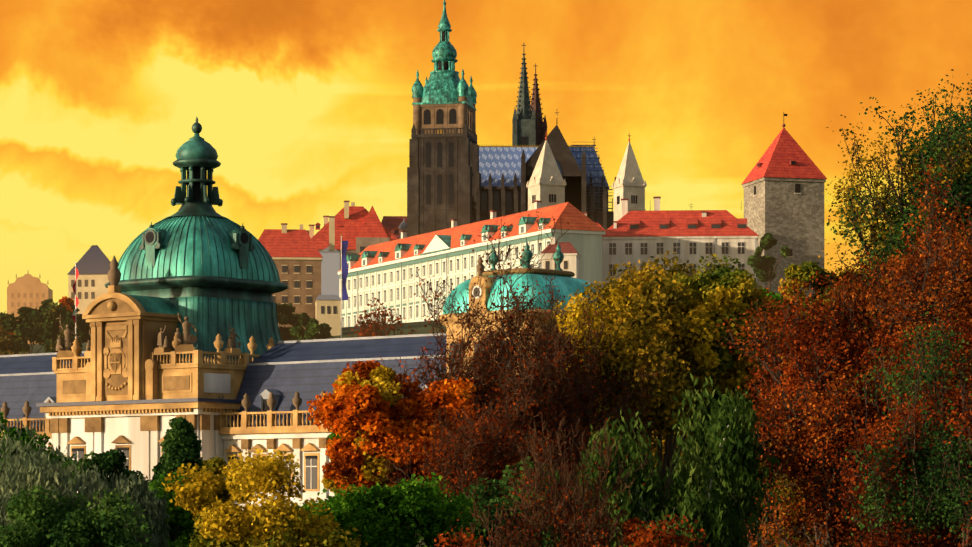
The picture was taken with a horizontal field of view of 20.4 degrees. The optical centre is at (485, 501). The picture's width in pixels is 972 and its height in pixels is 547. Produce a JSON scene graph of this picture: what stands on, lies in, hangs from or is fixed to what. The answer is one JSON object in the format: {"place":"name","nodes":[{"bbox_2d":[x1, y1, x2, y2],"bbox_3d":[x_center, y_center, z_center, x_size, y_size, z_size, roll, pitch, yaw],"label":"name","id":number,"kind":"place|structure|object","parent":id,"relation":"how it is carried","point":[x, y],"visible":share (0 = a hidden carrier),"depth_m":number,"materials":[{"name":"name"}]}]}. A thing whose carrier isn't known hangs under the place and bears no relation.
{"place":"outdoors","nodes":[
{"label":"outdoors","id":0,"kind":"place"},
{"bbox_2d":[7,251,106,342],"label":"atmospheric haze","id":1,"kind":"object","parent":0,"point":[68,287],"depth_m":846.41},
{"bbox_2d":[407,0,480,236],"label":"clock tower","id":2,"kind":"structure","parent":0,"point":[443,178],"depth_m":791.17,"materials":[{"name":"stone"}]},
{"bbox_2d":[30,296,924,546],"bbox_3d":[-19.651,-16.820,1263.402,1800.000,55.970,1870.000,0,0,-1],"label":"castle hill","id":3,"kind":"structure","parent":0,"point":[420,327],"depth_m":553.09,"materials":[{"name":"green plant"}]},
{"bbox_2d":[0,320,13,339],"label":"hill tree","id":4,"kind":"object","parent":3,"relation":"on","point":[3,334],"depth_m":494.34,"materials":[{"name":"green plant"}]},
{"bbox_2d":[0,318,27,354],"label":"hill tree","id":5,"kind":"object","parent":3,"relation":"on","point":[10,346],"depth_m":467.07,"materials":[{"name":"green plant"}]},
{"bbox_2d":[7,272,52,343],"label":"building","id":6,"kind":"structure","parent":3,"relation":"on","point":[14,289],"depth_m":1494.24,"materials":[{"name":"brown paint"}]},
{"bbox_2d":[0,305,62,353],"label":"hill tree","id":7,"kind":"object","parent":3,"relation":"on","point":[26,318],"depth_m":513.63,"materials":[{"name":"green plant"}]},
{"bbox_2d":[27,296,79,332],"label":"hill tree","id":8,"kind":"object","parent":3,"relation":"on","point":[67,302],"depth_m":535.59,"materials":[{"name":"brown plant"}]},
{"bbox_2d":[25,301,90,352],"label":"hill tree","id":9,"kind":"object","parent":3,"relation":"on","point":[46,331],"depth_m":496.71,"materials":[{"name":"green plant"}]},
{"bbox_2d":[56,333,82,347],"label":"hill tree","id":10,"kind":"object","parent":3,"relation":"on","point":[73,339],"depth_m":407.11,"materials":[{"name":"green plant"}]},
{"bbox_2d":[67,245,110,336],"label":"building","id":11,"kind":"structure","parent":3,"relation":"on","point":[97,261],"depth_m":895.70,"materials":[{"name":"grey paint"}]},
{"bbox_2d":[277,303,310,340],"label":"hill tree","id":12,"kind":"object","parent":3,"relation":"on","point":[285,315],"depth_m":515.61,"materials":[{"name":"green plant"}]},
{"bbox_2d":[258,216,340,335],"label":"hillside houses","id":13,"kind":"structure","parent":3,"relation":"on","point":[296,255],"depth_m":558.68,"materials":[{"name":"brown stone"}]},
{"bbox_2d":[290,317,333,339],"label":"hill tree","id":14,"kind":"object","parent":3,"relation":"on","point":[314,328],"depth_m":496.31,"materials":[{"name":"green plant"}]},
{"bbox_2d":[340,234,347,337],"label":"flag","id":15,"kind":"object","parent":3,"relation":"on","point":[344,271],"depth_m":518.09,"materials":[{"name":"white fabric"}]},
{"bbox_2d":[300,201,406,296],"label":"town houses","id":16,"kind":"structure","parent":3,"relation":"on","point":[360,229],"depth_m":791.93,"materials":[{"name":"red tile"}]},
{"bbox_2d":[348,297,417,336],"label":"bare tree","id":17,"kind":"object","parent":3,"relation":"on","point":[376,328],"depth_m":468.42,"materials":[{"name":"brown plant"}]},
{"bbox_2d":[338,200,604,326],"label":"long palace","id":18,"kind":"structure","parent":3,"relation":"on","point":[384,272],"depth_m":640.55,"materials":[{"name":"white paint"}]},
{"bbox_2d":[540,237,580,278],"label":"mansard house","id":19,"kind":"structure","parent":3,"relation":"on","point":[571,260],"depth_m":568.62,"materials":[{"name":"white paint"}]},
{"bbox_2d":[582,197,758,292],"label":"building","id":20,"kind":"structure","parent":3,"relation":"on","point":[691,236],"depth_m":618.51,"materials":[{"name":"paint"}]},
{"bbox_2d":[747,233,789,290],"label":"hill tree","id":21,"kind":"object","parent":3,"relation":"on","point":[760,264],"depth_m":599.24,"materials":[{"name":"green plant"}]},
{"bbox_2d":[741,112,826,295],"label":"black tower","id":22,"kind":"structure","parent":3,"relation":"on","point":[783,182],"depth_m":643.30,"materials":[{"name":"grey stone"}]},
{"bbox_2d":[0,0,971,313],"label":"sky","id":23,"kind":"structure","parent":0,"point":[305,107],"materials":[{"name":"orange"}]},
{"bbox_2d":[472,43,615,229],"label":"cathedral nave","id":24,"kind":"structure","parent":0,"point":[506,172],"depth_m":806.20,"materials":[{"name":"stone"}]},
{"bbox_2d":[526,131,646,220],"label":"towers","id":25,"kind":"structure","parent":0,"point":[546,184],"depth_m":756.87,"materials":[{"name":"white stone"}]},
{"bbox_2d":[925,352,970,541],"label":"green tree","id":26,"kind":"object","parent":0,"point":[951,407],"visible":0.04,"depth_m":127.35,"materials":[{"name":"green plant"}]},
{"label":"ground","id":27,"kind":"structure","parent":0,"visible":0},
{"bbox_2d":[0,412,61,472],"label":"bush","id":28,"kind":"object","parent":27,"relation":"on","point":[41,440],"visible":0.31,"depth_m":232.77,"materials":[{"name":"green plant"}]},
{"bbox_2d":[0,484,154,546],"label":"green tree","id":29,"kind":"object","parent":27,"relation":"on","point":[91,528],"visible":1,"depth_m":156.67,"materials":[{"name":"green plant"}]},
{"bbox_2d":[0,418,170,546],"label":"grey willow tree","id":30,"kind":"object","parent":27,"relation":"on","point":[27,472],"visible":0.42,"depth_m":167.12,"materials":[{"name":"green plant"}]},
{"bbox_2d":[47,448,157,488],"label":"dark green tree","id":31,"kind":"object","parent":27,"relation":"on","point":[111,460],"visible":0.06,"depth_m":201.30,"materials":[{"name":"green plant"}]},
{"bbox_2d":[148,472,199,546],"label":"green tree","id":32,"kind":"object","parent":27,"relation":"on","point":[180,518],"visible":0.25,"depth_m":178.78,"materials":[{"name":"green plant"}]},
{"bbox_2d":[151,416,207,504],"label":"conifer tree","id":33,"kind":"object","parent":27,"relation":"on","point":[181,444],"visible":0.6,"depth_m":189.22,"materials":[{"name":"green plant"}]},
{"bbox_2d":[160,505,242,546],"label":"bush","id":34,"kind":"object","parent":27,"relation":"on","point":[186,536],"visible":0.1,"depth_m":182.10,"materials":[{"name":"green plant"}]},
{"bbox_2d":[0,117,445,546],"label":"domed building","id":35,"kind":"structure","parent":27,"relation":"on","point":[180,316],"depth_m":269.65,"materials":[{"name":"white paint"}]},
{"bbox_2d":[202,456,253,508],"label":"yellow-green tree","id":36,"kind":"object","parent":27,"relation":"on","point":[216,465],"visible":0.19,"depth_m":214.12,"materials":[{"name":"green plant"}]},
{"bbox_2d":[162,448,367,546],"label":"yellow tree","id":37,"kind":"object","parent":27,"relation":"on","point":[268,523],"visible":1,"depth_m":142.55,"materials":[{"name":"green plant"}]},
{"bbox_2d":[243,483,429,546],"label":"bush","id":38,"kind":"object","parent":27,"relation":"on","point":[326,501],"visible":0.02,"depth_m":164.61,"materials":[{"name":"green plant"}]},
{"bbox_2d":[327,433,413,527],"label":"green tree","id":39,"kind":"object","parent":27,"relation":"on","point":[331,436],"depth_m":223.59,"materials":[{"name":"green plant"}]},
{"bbox_2d":[307,360,476,497],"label":"orange tree","id":40,"kind":"object","parent":27,"relation":"on","point":[362,414],"visible":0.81,"depth_m":206.07,"materials":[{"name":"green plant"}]},
{"bbox_2d":[319,472,485,546],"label":"green tree","id":41,"kind":"object","parent":27,"relation":"on","point":[421,509],"visible":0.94,"depth_m":147.53,"materials":[{"name":"green plant"}]},
{"bbox_2d":[418,278,494,541],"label":"bare tree","id":42,"kind":"object","parent":27,"relation":"on","point":[457,359],"depth_m":241.78,"materials":[{"name":"brown plant"}]},
{"bbox_2d":[434,526,483,546],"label":"bush","id":43,"kind":"object","parent":27,"relation":"on","point":[463,542],"visible":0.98,"depth_m":121.12,"materials":[{"name":"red plant"}]},
{"bbox_2d":[374,365,545,524],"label":"bare tree","id":44,"kind":"object","parent":27,"relation":"on","point":[470,458],"visible":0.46,"depth_m":188.09,"materials":[{"name":"brown plant"}]},
{"bbox_2d":[422,456,594,546],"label":"bush","id":45,"kind":"object","parent":27,"relation":"on","point":[480,503],"visible":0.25,"depth_m":169.42,"materials":[{"name":"green plant"}]},
{"bbox_2d":[352,210,671,537],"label":"bare tree","id":46,"kind":"object","parent":27,"relation":"on","point":[550,388],"visible":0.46,"depth_m":212.24,"materials":[{"name":"brown plant"}]},
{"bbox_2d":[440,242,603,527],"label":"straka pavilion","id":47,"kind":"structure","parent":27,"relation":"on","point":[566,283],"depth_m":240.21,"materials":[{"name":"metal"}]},
{"bbox_2d":[448,408,650,546],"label":"bush","id":48,"kind":"object","parent":27,"relation":"on","point":[579,530],"visible":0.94,"depth_m":125.67,"materials":[{"name":"brown plant"}]},
{"bbox_2d":[514,291,646,514],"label":"bare tree","id":49,"kind":"object","parent":27,"relation":"on","point":[587,418],"visible":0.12,"depth_m":219.18,"materials":[{"name":"brown plant"}]},
{"bbox_2d":[535,514,709,546],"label":"bush","id":50,"kind":"object","parent":27,"relation":"on","point":[637,533],"visible":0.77,"depth_m":124.24,"materials":[{"name":"red plant"}]},
{"bbox_2d":[594,418,685,520],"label":"green tree","id":51,"kind":"object","parent":27,"relation":"on","point":[655,451],"visible":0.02,"depth_m":238.22,"materials":[{"name":"green plant"}]},
{"bbox_2d":[603,250,698,441],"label":"olive tree","id":52,"kind":"object","parent":27,"relation":"on","point":[674,266],"visible":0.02,"depth_m":265.01,"materials":[{"name":"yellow plant"}]},
{"bbox_2d":[552,260,758,521],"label":"olive tree","id":53,"kind":"object","parent":27,"relation":"on","point":[644,323],"visible":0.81,"depth_m":222.81,"materials":[{"name":"yellow plant"}]},
{"bbox_2d":[573,373,780,546],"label":"willow tree","id":54,"kind":"object","parent":27,"relation":"on","point":[732,452],"visible":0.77,"depth_m":135.29,"materials":[{"name":"green plant"}]},
{"bbox_2d":[665,408,784,531],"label":"green tree","id":55,"kind":"object","parent":27,"relation":"on","point":[714,490],"visible":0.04,"depth_m":243.43,"materials":[{"name":"green plant"}]},
{"bbox_2d":[690,409,780,546],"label":"green tree","id":56,"kind":"object","parent":27,"relation":"on","point":[732,511],"visible":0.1,"depth_m":228.22,"materials":[{"name":"green plant"}]},
{"bbox_2d":[664,253,828,527],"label":"olive tree","id":57,"kind":"object","parent":27,"relation":"on","point":[701,286],"visible":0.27,"depth_m":226.98,"materials":[{"name":"green plant"}]},
{"bbox_2d":[769,510,777,546],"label":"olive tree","id":58,"kind":"object","parent":27,"relation":"on","point":[772,530],"depth_m":260.77,"materials":[{"name":"brown plant"}]},
{"bbox_2d":[762,288,804,543],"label":"olive tree","id":59,"kind":"object","parent":27,"relation":"on","point":[777,297],"depth_m":261.28,"materials":[{"name":"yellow plant"}]},
{"bbox_2d":[764,317,879,546],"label":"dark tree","id":60,"kind":"object","parent":27,"relation":"on","point":[811,522],"depth_m":182.72,"materials":[{"name":"brown plant"}]},
{"bbox_2d":[778,261,871,546],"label":"tree","id":61,"kind":"object","parent":27,"relation":"on","point":[805,271],"visible":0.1,"depth_m":147.67,"materials":[{"name":"green plant"}]},
{"bbox_2d":[746,316,905,546],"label":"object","id":62,"kind":"object","parent":27,"relation":"on","point":[830,535],"visible":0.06,"depth_m":149.25,"materials":[{"name":"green plant"}]},
{"bbox_2d":[710,158,971,545],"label":"tree","id":63,"kind":"object","parent":27,"relation":"on","point":[815,435],"visible":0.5,"depth_m":138.44,"materials":[{"name":"brown plant"}]},
{"bbox_2d":[818,69,971,545],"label":"tree","id":64,"kind":"object","parent":27,"relation":"on","point":[950,148],"visible":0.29,"depth_m":146.70,"materials":[{"name":"green plant"}]},
{"bbox_2d":[825,305,971,546],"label":"tree","id":65,"kind":"object","parent":27,"relation":"on","point":[945,461],"visible":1,"depth_m":119.73,"materials":[{"name":"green plant"}]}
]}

